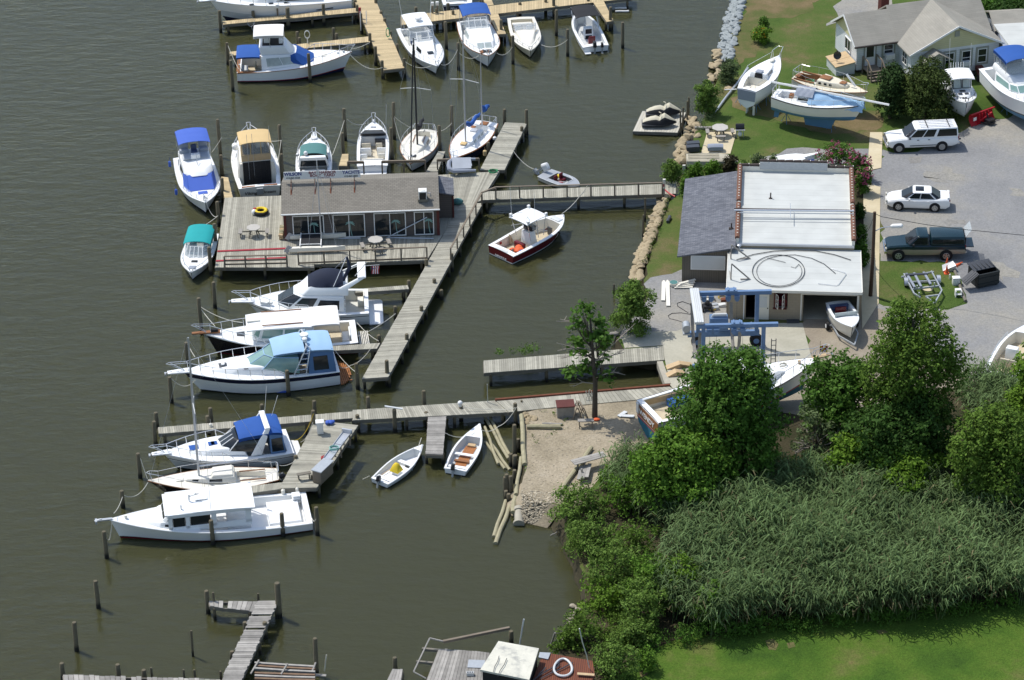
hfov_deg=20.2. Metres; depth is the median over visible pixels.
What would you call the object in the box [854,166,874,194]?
crape myrtle
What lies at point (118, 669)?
piling
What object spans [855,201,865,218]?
shrub
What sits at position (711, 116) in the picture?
weeds
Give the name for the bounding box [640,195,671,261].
grass tufts
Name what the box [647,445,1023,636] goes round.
reed bed
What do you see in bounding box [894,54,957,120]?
cedar
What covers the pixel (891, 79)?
cedar
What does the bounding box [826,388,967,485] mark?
dark tree
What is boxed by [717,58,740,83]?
shrub
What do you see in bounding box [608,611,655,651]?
shrub
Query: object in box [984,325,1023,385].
open boat
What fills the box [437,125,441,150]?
piling
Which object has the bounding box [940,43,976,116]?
pilothouse boat
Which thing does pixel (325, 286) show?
flybridge cruiser
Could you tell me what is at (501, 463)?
log
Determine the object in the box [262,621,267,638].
piling
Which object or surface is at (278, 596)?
piling
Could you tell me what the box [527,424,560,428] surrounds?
log
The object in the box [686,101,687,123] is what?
piling
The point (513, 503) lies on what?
log
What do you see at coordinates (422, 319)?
piling
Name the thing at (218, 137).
piling
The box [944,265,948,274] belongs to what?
traffic cone
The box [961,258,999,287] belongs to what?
dumpster
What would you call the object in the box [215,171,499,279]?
timber deck
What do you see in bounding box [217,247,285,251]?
board
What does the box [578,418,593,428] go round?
work bench
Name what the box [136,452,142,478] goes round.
piling
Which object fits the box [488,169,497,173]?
hose coil
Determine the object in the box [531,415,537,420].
rock
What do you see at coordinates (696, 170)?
shrub
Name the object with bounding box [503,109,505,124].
piling
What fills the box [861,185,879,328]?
pavement
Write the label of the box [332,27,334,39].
piling
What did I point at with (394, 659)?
piling
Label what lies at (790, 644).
worn grass
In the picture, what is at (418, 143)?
sailboat
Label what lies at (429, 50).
fishing boat
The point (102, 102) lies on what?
water
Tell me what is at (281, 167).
piling
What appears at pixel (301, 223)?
patio door
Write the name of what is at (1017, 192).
worn gravel
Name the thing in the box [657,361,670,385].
slip end beam
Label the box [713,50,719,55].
rock
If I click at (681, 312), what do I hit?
cable loop
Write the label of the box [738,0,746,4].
rock
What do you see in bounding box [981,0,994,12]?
dark tree
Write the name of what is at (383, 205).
dock office
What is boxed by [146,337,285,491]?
sailboat
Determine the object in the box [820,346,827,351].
flag
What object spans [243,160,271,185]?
sliding door
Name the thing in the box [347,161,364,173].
railing
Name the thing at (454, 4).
motorboat
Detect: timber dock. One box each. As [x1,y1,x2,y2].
[158,401,507,446]
[222,0,631,78]
[362,203,482,388]
[480,122,526,178]
[483,346,664,385]
[496,387,672,415]
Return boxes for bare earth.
[731,96,883,133]
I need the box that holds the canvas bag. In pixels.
[454,198,462,204]
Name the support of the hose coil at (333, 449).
on the fish cleaning table at (344, 435)
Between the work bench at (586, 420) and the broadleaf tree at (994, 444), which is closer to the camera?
the broadleaf tree at (994, 444)
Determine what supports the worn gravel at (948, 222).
on the gravel lot at (987, 160)
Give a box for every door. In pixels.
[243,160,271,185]
[292,215,324,234]
[332,213,365,237]
[373,212,405,235]
[414,211,433,234]
[863,46,876,65]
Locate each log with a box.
[483,417,508,459]
[483,426,499,464]
[484,441,506,469]
[489,417,509,454]
[492,499,506,537]
[493,444,510,470]
[493,504,510,544]
[510,486,516,513]
[514,456,521,494]
[519,413,526,465]
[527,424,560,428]
[555,446,592,496]
[608,331,618,335]
[666,215,671,222]
[695,126,711,129]
[953,270,966,301]
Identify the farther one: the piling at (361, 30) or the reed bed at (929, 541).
the piling at (361, 30)
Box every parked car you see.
[882,118,960,152]
[885,185,949,211]
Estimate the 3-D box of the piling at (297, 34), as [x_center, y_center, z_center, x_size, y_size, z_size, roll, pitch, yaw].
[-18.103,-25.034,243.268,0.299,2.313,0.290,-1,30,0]
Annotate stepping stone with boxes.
[922,286,932,291]
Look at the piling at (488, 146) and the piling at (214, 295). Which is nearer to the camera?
the piling at (214, 295)
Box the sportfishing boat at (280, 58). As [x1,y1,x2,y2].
[236,24,354,81]
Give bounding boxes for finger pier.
[62,674,219,679]
[208,601,277,679]
[223,177,232,198]
[251,482,281,495]
[279,421,357,497]
[333,343,380,360]
[339,154,349,169]
[355,285,408,301]
[425,416,446,464]
[426,151,445,174]
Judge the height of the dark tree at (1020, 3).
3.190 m
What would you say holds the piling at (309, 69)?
in the water
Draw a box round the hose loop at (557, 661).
[553,658,572,676]
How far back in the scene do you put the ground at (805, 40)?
226.44 m
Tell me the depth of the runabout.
197.13 m
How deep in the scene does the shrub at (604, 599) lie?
169.71 m
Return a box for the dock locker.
[311,458,333,483]
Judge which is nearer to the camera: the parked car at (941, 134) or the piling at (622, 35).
the parked car at (941, 134)
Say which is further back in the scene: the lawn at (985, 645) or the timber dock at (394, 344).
the timber dock at (394, 344)
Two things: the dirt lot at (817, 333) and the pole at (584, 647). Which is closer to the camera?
the pole at (584, 647)
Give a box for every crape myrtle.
[814,139,853,164]
[843,150,873,176]
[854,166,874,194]
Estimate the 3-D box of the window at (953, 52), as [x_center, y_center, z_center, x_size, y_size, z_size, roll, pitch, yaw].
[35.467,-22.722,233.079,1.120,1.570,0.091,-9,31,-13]
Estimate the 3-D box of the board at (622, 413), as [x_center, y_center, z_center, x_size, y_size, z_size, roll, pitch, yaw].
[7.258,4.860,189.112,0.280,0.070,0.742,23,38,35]
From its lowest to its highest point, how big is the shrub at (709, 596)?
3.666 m
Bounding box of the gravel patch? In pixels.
[764,147,868,164]
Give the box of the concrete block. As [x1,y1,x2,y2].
[466,671,473,675]
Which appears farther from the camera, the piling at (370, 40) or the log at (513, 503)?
the piling at (370, 40)
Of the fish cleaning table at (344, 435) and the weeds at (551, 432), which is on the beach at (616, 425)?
the weeds at (551, 432)
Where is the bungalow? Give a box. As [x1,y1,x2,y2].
[830,0,1004,82]
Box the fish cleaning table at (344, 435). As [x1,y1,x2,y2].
[324,428,351,459]
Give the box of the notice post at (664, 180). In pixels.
[663,179,665,194]
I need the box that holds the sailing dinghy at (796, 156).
[776,152,819,161]
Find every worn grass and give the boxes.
[640,670,647,677]
[765,639,777,649]
[787,642,794,647]
[876,630,887,633]
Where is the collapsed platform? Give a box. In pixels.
[250,660,315,679]
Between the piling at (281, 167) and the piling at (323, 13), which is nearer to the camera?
the piling at (281, 167)
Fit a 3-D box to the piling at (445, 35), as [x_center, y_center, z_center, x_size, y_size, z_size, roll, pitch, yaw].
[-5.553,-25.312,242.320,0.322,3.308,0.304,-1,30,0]
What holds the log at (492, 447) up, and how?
on the water
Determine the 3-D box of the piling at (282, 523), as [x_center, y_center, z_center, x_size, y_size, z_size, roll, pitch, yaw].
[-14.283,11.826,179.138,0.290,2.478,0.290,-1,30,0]
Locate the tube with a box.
[251,207,268,215]
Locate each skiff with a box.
[371,444,422,487]
[444,423,481,476]
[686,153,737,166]
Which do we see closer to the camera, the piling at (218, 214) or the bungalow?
the piling at (218, 214)
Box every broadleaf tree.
[624,421,742,515]
[663,340,794,481]
[798,345,879,449]
[854,292,976,445]
[943,399,1023,519]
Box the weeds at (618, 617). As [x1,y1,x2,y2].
[563,534,650,653]
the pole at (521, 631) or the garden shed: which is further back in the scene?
the garden shed
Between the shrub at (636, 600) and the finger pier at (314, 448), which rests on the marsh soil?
the shrub at (636, 600)
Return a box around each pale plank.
[661,280,665,300]
[666,280,669,305]
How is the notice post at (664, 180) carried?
on the footbridge
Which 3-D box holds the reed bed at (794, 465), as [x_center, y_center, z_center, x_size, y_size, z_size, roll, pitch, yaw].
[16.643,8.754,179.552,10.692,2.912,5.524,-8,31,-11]
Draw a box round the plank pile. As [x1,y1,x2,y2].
[674,279,695,287]
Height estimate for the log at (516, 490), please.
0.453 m
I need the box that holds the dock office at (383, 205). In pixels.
[281,172,453,240]
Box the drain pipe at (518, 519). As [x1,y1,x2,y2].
[513,505,524,525]
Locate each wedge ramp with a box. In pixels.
[665,368,684,376]
[666,361,691,369]
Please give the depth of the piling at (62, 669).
166.33 m
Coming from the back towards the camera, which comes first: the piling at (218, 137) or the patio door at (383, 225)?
the piling at (218, 137)
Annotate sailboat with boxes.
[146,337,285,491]
[400,38,437,170]
[449,24,497,157]
[737,46,782,112]
[771,81,888,128]
[791,64,868,100]
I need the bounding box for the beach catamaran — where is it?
[284,160,345,253]
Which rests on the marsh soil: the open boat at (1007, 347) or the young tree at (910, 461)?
the young tree at (910, 461)
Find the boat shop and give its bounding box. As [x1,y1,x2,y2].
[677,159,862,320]
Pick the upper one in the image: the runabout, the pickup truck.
the pickup truck
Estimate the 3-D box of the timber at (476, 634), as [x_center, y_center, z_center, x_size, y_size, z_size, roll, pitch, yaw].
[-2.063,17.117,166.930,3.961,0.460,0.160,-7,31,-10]
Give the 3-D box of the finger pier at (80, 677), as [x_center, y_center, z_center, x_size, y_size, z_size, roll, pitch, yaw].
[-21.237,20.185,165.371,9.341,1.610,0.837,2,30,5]
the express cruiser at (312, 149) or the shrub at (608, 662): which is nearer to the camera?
the shrub at (608, 662)
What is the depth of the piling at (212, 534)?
178.11 m
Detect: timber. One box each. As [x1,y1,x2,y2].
[315,674,325,676]
[413,638,429,671]
[416,660,432,664]
[422,647,438,651]
[443,626,509,642]
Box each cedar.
[872,59,909,118]
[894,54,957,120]
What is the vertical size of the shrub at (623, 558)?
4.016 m
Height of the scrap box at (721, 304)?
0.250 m
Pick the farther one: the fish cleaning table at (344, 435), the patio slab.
the patio slab
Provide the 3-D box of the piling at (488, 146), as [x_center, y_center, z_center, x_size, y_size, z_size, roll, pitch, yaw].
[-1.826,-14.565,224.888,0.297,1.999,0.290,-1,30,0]
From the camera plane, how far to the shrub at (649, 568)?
169.33 m
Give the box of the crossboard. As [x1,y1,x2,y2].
[385,405,402,409]
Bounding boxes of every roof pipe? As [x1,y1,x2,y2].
[736,250,850,259]
[767,254,835,273]
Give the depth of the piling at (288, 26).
246.35 m
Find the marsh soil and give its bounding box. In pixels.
[559,381,1023,679]
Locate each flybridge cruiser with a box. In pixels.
[173,127,219,213]
[228,256,383,325]
[979,45,1023,118]
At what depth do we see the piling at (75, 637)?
168.61 m
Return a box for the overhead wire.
[876,214,1023,235]
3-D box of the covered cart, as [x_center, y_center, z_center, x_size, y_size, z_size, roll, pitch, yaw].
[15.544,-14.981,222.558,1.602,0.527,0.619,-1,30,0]
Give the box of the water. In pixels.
[0,0,729,679]
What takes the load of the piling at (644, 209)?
in the water
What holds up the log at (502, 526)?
on the water
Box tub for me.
[669,280,677,287]
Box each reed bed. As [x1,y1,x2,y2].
[596,430,694,543]
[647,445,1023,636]
[723,445,832,498]
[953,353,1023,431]
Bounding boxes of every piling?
[59,662,64,679]
[72,621,78,651]
[93,580,100,608]
[102,530,108,558]
[115,663,120,676]
[119,490,124,508]
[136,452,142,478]
[141,669,146,677]
[152,420,157,446]
[154,412,158,428]
[168,376,173,403]
[184,342,188,364]
[190,630,193,656]
[197,297,203,334]
[204,590,210,614]
[205,415,210,434]
[207,246,212,274]
[208,407,213,422]
[209,519,214,544]
[212,223,217,248]
[212,281,216,308]
[215,201,220,226]
[216,119,221,154]
[218,10,221,32]
[219,154,223,176]
[220,177,223,202]
[225,42,228,64]
[229,60,234,91]
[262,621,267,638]
[274,581,281,618]
[277,124,282,157]
[279,153,283,181]
[279,512,284,536]
[285,7,290,28]
[285,370,290,395]
[296,31,298,43]
[307,53,311,82]
[311,410,315,423]
[312,400,316,413]
[313,637,318,673]
[314,506,319,535]
[322,3,325,25]
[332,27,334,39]
[341,132,344,153]
[342,108,346,140]
[354,362,359,389]
[355,4,359,21]
[359,13,362,33]
[366,396,370,416]
[368,33,371,51]
[374,46,377,65]
[377,334,380,343]
[380,60,383,78]
[385,360,388,385]
[389,127,393,159]
[392,102,395,139]
[392,409,396,432]
[392,656,397,669]
[393,306,396,320]
[402,58,405,77]
[405,333,408,352]
[407,280,410,296]
[419,305,423,323]
[422,390,425,404]
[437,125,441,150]
[439,289,442,299]
[444,21,447,49]
[450,105,453,135]
[450,253,453,271]
[456,42,459,70]
[487,142,489,154]
[499,19,502,40]
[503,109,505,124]
[503,476,505,494]
[504,490,507,498]
[505,473,508,492]
[507,493,510,501]
[509,453,512,466]
[509,475,512,493]
[509,630,513,643]
[511,35,514,63]
[512,424,516,453]
[512,454,517,469]
[512,469,516,483]
[513,402,517,425]
[517,438,520,452]
[520,126,523,142]
[525,109,528,134]
[555,9,557,35]
[566,29,568,56]
[609,6,611,30]
[621,22,623,48]
[642,214,643,237]
[644,198,645,221]
[679,111,680,136]
[682,107,683,133]
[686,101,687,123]
[688,97,689,115]
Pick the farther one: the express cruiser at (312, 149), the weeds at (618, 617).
the express cruiser at (312, 149)
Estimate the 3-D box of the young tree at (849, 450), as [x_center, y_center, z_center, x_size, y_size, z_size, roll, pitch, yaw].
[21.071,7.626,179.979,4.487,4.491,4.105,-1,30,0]
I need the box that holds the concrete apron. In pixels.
[622,323,810,387]
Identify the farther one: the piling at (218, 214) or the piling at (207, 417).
the piling at (218, 214)
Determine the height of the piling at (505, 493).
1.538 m
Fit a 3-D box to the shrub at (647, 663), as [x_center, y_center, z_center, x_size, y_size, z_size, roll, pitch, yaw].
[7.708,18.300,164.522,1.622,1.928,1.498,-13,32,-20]
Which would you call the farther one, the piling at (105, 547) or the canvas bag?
the canvas bag
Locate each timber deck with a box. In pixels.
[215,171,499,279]
[387,649,489,679]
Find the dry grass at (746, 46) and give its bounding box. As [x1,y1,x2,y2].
[731,0,817,64]
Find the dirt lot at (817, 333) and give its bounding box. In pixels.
[764,298,977,414]
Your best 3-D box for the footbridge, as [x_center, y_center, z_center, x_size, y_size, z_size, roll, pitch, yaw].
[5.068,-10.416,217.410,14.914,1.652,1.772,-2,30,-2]
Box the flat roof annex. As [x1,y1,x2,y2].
[991,22,1023,61]
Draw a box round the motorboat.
[441,0,471,15]
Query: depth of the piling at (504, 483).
182.44 m
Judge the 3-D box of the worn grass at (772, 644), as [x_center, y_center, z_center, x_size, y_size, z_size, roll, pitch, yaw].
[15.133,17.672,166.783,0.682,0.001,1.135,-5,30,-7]
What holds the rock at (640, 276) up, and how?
on the rock
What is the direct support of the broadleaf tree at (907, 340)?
on the marsh soil
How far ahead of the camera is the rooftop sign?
211.59 m
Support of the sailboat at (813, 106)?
on the boat stand
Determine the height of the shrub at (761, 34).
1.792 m
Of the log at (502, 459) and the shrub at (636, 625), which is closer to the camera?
the shrub at (636, 625)
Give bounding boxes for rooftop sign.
[283,169,360,194]
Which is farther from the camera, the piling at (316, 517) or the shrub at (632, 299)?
the shrub at (632, 299)
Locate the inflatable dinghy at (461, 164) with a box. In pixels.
[447,157,475,172]
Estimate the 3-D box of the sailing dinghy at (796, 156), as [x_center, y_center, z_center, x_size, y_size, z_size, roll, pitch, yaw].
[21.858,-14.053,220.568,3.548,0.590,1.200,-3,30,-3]
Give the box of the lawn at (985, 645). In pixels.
[624,601,1023,679]
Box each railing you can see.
[223,254,287,270]
[297,246,427,265]
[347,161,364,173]
[381,160,425,173]
[437,158,479,170]
[450,188,496,259]
[481,182,662,206]
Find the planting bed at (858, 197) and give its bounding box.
[854,188,863,273]
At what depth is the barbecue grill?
224.34 m
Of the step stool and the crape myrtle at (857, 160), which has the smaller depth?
the step stool
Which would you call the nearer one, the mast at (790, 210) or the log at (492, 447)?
the log at (492, 447)
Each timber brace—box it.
[729,245,749,258]
[729,264,749,279]
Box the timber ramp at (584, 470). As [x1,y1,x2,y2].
[570,451,606,479]
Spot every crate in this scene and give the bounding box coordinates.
[686,140,699,145]
[686,144,699,151]
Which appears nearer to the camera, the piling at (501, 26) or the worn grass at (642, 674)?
the worn grass at (642, 674)
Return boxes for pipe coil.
[752,255,804,286]
[756,258,801,285]
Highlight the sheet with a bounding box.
[467,660,484,667]
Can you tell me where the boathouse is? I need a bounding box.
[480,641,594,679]
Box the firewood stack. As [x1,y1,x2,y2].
[278,225,283,239]
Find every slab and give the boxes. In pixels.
[701,130,735,153]
[942,261,955,271]
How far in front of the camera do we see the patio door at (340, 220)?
210.77 m
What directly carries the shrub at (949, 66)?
on the ground at (805, 40)
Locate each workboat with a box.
[94,443,312,541]
[636,344,832,437]
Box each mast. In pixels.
[715,67,748,111]
[734,203,853,217]
[734,208,846,209]
[739,212,853,213]
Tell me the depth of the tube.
214.62 m
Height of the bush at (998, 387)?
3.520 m
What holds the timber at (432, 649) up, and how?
on the timber deck at (448, 659)
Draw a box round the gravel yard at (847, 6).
[826,0,891,25]
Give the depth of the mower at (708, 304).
200.79 m
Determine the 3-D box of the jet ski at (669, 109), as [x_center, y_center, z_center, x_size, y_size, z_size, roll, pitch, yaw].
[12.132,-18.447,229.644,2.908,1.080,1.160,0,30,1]
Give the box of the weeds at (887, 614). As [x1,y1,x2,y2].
[634,589,1020,650]
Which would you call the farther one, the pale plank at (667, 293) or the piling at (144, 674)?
the pale plank at (667, 293)
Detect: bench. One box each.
[296,471,310,479]
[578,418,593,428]
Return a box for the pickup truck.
[882,227,973,260]
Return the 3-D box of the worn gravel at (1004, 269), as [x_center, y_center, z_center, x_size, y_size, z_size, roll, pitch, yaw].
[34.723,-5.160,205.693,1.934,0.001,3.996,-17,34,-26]
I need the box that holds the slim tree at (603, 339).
[557,299,629,417]
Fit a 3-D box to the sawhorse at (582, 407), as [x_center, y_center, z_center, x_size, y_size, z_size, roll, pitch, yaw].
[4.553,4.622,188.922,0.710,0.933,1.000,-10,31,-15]
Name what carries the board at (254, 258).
on the timber deck at (469, 188)
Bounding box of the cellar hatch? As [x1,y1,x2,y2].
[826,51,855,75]
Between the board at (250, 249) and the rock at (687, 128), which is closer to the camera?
the board at (250, 249)
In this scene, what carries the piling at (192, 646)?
in the water
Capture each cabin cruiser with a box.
[197,0,351,23]
[456,2,499,66]
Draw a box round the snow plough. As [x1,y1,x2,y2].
[969,106,994,126]
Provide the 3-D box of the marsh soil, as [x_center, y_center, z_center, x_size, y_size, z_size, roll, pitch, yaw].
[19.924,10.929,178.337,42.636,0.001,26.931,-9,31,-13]
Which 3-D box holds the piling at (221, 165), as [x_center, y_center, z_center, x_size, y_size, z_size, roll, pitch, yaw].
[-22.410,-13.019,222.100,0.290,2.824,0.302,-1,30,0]
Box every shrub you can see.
[547,476,610,528]
[547,625,587,653]
[556,603,608,654]
[563,510,620,564]
[576,574,631,617]
[581,531,649,596]
[589,637,642,679]
[597,463,617,488]
[599,473,644,517]
[608,277,657,337]
[608,517,662,564]
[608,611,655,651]
[611,571,674,628]
[619,548,673,604]
[632,644,658,673]
[657,549,705,612]
[659,158,683,183]
[677,172,687,194]
[686,160,704,177]
[692,79,720,115]
[692,579,731,632]
[704,158,722,174]
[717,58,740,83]
[719,154,739,172]
[750,24,773,45]
[750,152,766,162]
[757,15,769,27]
[769,152,777,159]
[789,402,840,462]
[854,239,870,267]
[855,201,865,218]
[856,223,867,241]
[944,60,955,68]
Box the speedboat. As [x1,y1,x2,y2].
[533,162,579,188]
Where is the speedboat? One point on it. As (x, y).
(559, 178)
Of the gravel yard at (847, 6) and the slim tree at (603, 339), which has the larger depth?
the gravel yard at (847, 6)
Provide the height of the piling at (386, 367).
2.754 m
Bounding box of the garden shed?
[985,9,1023,34]
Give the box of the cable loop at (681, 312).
[668,301,690,322]
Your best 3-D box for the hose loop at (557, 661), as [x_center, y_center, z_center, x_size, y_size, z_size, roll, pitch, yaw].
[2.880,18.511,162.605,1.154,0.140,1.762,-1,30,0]
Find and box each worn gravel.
[909,156,921,162]
[923,166,964,182]
[944,219,965,225]
[973,259,1020,280]
[1010,188,1023,195]
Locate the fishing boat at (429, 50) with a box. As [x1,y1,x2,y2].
[396,1,443,73]
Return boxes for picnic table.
[238,224,268,238]
[360,235,391,253]
[705,124,734,140]
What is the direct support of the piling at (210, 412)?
in the water
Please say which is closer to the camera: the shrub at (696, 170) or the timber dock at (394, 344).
the timber dock at (394, 344)
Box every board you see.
[216,257,285,261]
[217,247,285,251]
[577,672,594,675]
[617,411,627,416]
[621,414,634,417]
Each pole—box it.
[387,217,426,237]
[388,237,433,238]
[519,619,524,643]
[579,628,589,667]
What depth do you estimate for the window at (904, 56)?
233.53 m
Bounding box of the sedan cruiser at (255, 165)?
[231,122,280,196]
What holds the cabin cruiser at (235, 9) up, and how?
on the water
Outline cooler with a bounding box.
[952,276,960,285]
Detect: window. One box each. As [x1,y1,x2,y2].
[844,35,850,53]
[881,44,895,57]
[902,50,907,66]
[942,50,956,68]
[959,48,972,66]
[975,46,988,64]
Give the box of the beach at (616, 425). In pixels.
[521,400,652,507]
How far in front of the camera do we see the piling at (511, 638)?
168.67 m
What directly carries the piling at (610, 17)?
in the water
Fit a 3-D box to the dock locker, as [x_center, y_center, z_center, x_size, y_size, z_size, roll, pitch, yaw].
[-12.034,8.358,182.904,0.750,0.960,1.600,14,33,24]
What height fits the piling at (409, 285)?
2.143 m
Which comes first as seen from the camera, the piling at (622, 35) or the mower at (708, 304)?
the mower at (708, 304)
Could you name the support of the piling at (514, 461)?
in the water
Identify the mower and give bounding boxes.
[702,298,712,311]
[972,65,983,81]
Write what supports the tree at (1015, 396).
on the marsh soil
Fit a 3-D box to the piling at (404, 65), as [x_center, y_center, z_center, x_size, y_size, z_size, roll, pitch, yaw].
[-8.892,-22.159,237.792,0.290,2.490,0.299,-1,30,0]
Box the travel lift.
[682,287,777,367]
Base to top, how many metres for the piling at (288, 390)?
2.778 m
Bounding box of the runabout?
[825,300,858,336]
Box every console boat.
[488,193,564,264]
[570,5,608,54]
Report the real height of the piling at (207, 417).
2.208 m
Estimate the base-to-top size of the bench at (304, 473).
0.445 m
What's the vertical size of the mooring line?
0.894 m
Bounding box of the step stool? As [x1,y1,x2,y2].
[954,288,961,297]
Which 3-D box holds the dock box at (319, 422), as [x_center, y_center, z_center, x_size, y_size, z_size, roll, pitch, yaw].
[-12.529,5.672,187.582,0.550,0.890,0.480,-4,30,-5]
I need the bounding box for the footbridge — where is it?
[480,184,675,212]
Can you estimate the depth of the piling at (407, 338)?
198.35 m
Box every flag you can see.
[372,266,379,273]
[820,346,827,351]
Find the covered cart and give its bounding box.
[703,143,722,150]
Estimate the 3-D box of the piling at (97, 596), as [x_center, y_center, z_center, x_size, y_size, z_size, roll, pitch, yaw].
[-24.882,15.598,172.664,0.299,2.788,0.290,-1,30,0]
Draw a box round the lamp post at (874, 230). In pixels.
[868,211,902,296]
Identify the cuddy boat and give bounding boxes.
[180,224,218,278]
[507,17,540,57]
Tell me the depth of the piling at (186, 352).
197.36 m
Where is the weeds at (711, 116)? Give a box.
[695,57,737,132]
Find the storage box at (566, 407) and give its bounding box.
[555,399,574,417]
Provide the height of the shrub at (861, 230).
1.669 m
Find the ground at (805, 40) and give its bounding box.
[505,0,1012,672]
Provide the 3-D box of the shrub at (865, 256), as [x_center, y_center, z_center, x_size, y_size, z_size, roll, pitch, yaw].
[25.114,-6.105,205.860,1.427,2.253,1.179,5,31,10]
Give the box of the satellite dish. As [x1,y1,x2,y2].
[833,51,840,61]
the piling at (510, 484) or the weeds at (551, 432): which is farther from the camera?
the weeds at (551, 432)
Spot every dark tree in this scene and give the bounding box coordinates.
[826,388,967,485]
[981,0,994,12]
[989,0,1019,9]
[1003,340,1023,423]
[1011,0,1023,8]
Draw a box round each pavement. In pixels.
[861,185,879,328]
[866,132,882,169]
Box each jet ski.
[642,112,676,126]
[645,101,681,116]
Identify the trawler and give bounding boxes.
[191,305,369,355]
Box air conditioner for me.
[418,188,430,201]
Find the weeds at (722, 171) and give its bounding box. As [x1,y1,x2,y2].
[682,158,762,177]
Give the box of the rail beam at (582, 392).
[495,384,669,400]
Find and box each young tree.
[816,428,875,487]
[863,439,948,510]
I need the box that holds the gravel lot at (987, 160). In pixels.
[854,115,1023,377]
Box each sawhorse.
[572,400,581,419]
[576,401,587,418]
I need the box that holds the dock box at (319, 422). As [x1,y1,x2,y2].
[315,419,323,433]
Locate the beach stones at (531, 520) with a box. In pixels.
[520,414,610,523]
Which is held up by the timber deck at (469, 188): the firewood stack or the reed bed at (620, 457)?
the firewood stack
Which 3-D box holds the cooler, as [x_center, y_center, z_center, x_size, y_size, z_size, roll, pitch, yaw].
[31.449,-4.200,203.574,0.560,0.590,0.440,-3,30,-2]
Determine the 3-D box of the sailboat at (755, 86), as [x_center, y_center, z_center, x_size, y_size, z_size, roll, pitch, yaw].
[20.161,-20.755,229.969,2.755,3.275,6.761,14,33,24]
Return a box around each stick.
[533,662,559,679]
[540,662,572,678]
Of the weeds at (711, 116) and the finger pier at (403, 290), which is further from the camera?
the weeds at (711, 116)
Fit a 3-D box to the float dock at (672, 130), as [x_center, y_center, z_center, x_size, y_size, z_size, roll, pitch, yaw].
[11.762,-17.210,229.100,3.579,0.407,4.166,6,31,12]
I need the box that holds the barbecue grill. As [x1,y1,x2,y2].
[735,123,744,137]
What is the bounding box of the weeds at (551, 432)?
[530,410,568,442]
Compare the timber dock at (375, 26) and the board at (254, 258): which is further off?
the timber dock at (375, 26)
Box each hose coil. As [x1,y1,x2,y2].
[329,445,338,450]
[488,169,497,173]
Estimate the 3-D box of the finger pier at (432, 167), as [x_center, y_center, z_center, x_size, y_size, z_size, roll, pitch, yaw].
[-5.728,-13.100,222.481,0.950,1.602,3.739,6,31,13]
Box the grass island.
[879,261,964,308]
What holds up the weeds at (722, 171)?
on the ground at (805, 40)
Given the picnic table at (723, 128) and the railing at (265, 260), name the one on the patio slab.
the picnic table at (723, 128)
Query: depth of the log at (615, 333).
198.06 m
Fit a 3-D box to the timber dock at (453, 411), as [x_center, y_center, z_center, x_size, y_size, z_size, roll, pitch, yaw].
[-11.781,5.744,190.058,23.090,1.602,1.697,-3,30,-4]
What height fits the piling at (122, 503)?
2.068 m
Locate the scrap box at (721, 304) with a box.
[718,302,725,307]
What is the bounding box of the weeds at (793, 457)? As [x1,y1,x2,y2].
[749,433,976,492]
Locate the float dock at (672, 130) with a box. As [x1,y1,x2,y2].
[633,111,685,135]
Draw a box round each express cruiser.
[149,387,299,469]
[164,329,351,393]
[295,127,331,171]
[357,112,388,174]
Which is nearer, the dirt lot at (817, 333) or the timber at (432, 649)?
the timber at (432, 649)
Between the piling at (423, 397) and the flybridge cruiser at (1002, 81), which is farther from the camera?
the flybridge cruiser at (1002, 81)
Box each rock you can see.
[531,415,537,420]
[636,272,644,280]
[649,227,658,233]
[677,157,685,164]
[683,126,692,130]
[684,133,691,140]
[692,122,700,127]
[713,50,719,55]
[713,63,720,68]
[729,41,737,45]
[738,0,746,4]
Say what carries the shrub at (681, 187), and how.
on the ground at (805, 40)
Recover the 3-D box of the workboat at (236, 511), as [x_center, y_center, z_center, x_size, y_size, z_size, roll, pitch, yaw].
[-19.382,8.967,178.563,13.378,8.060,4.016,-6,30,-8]
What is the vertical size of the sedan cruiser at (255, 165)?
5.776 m
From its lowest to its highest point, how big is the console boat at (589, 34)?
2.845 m
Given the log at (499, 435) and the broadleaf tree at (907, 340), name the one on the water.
the log at (499, 435)
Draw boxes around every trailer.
[825,317,858,345]
[901,271,941,301]
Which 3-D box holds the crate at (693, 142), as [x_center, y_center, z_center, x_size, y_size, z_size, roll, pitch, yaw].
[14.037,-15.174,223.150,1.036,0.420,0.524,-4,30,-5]
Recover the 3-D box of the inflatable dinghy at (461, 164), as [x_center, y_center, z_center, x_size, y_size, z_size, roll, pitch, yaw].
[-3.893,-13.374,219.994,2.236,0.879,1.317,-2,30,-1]

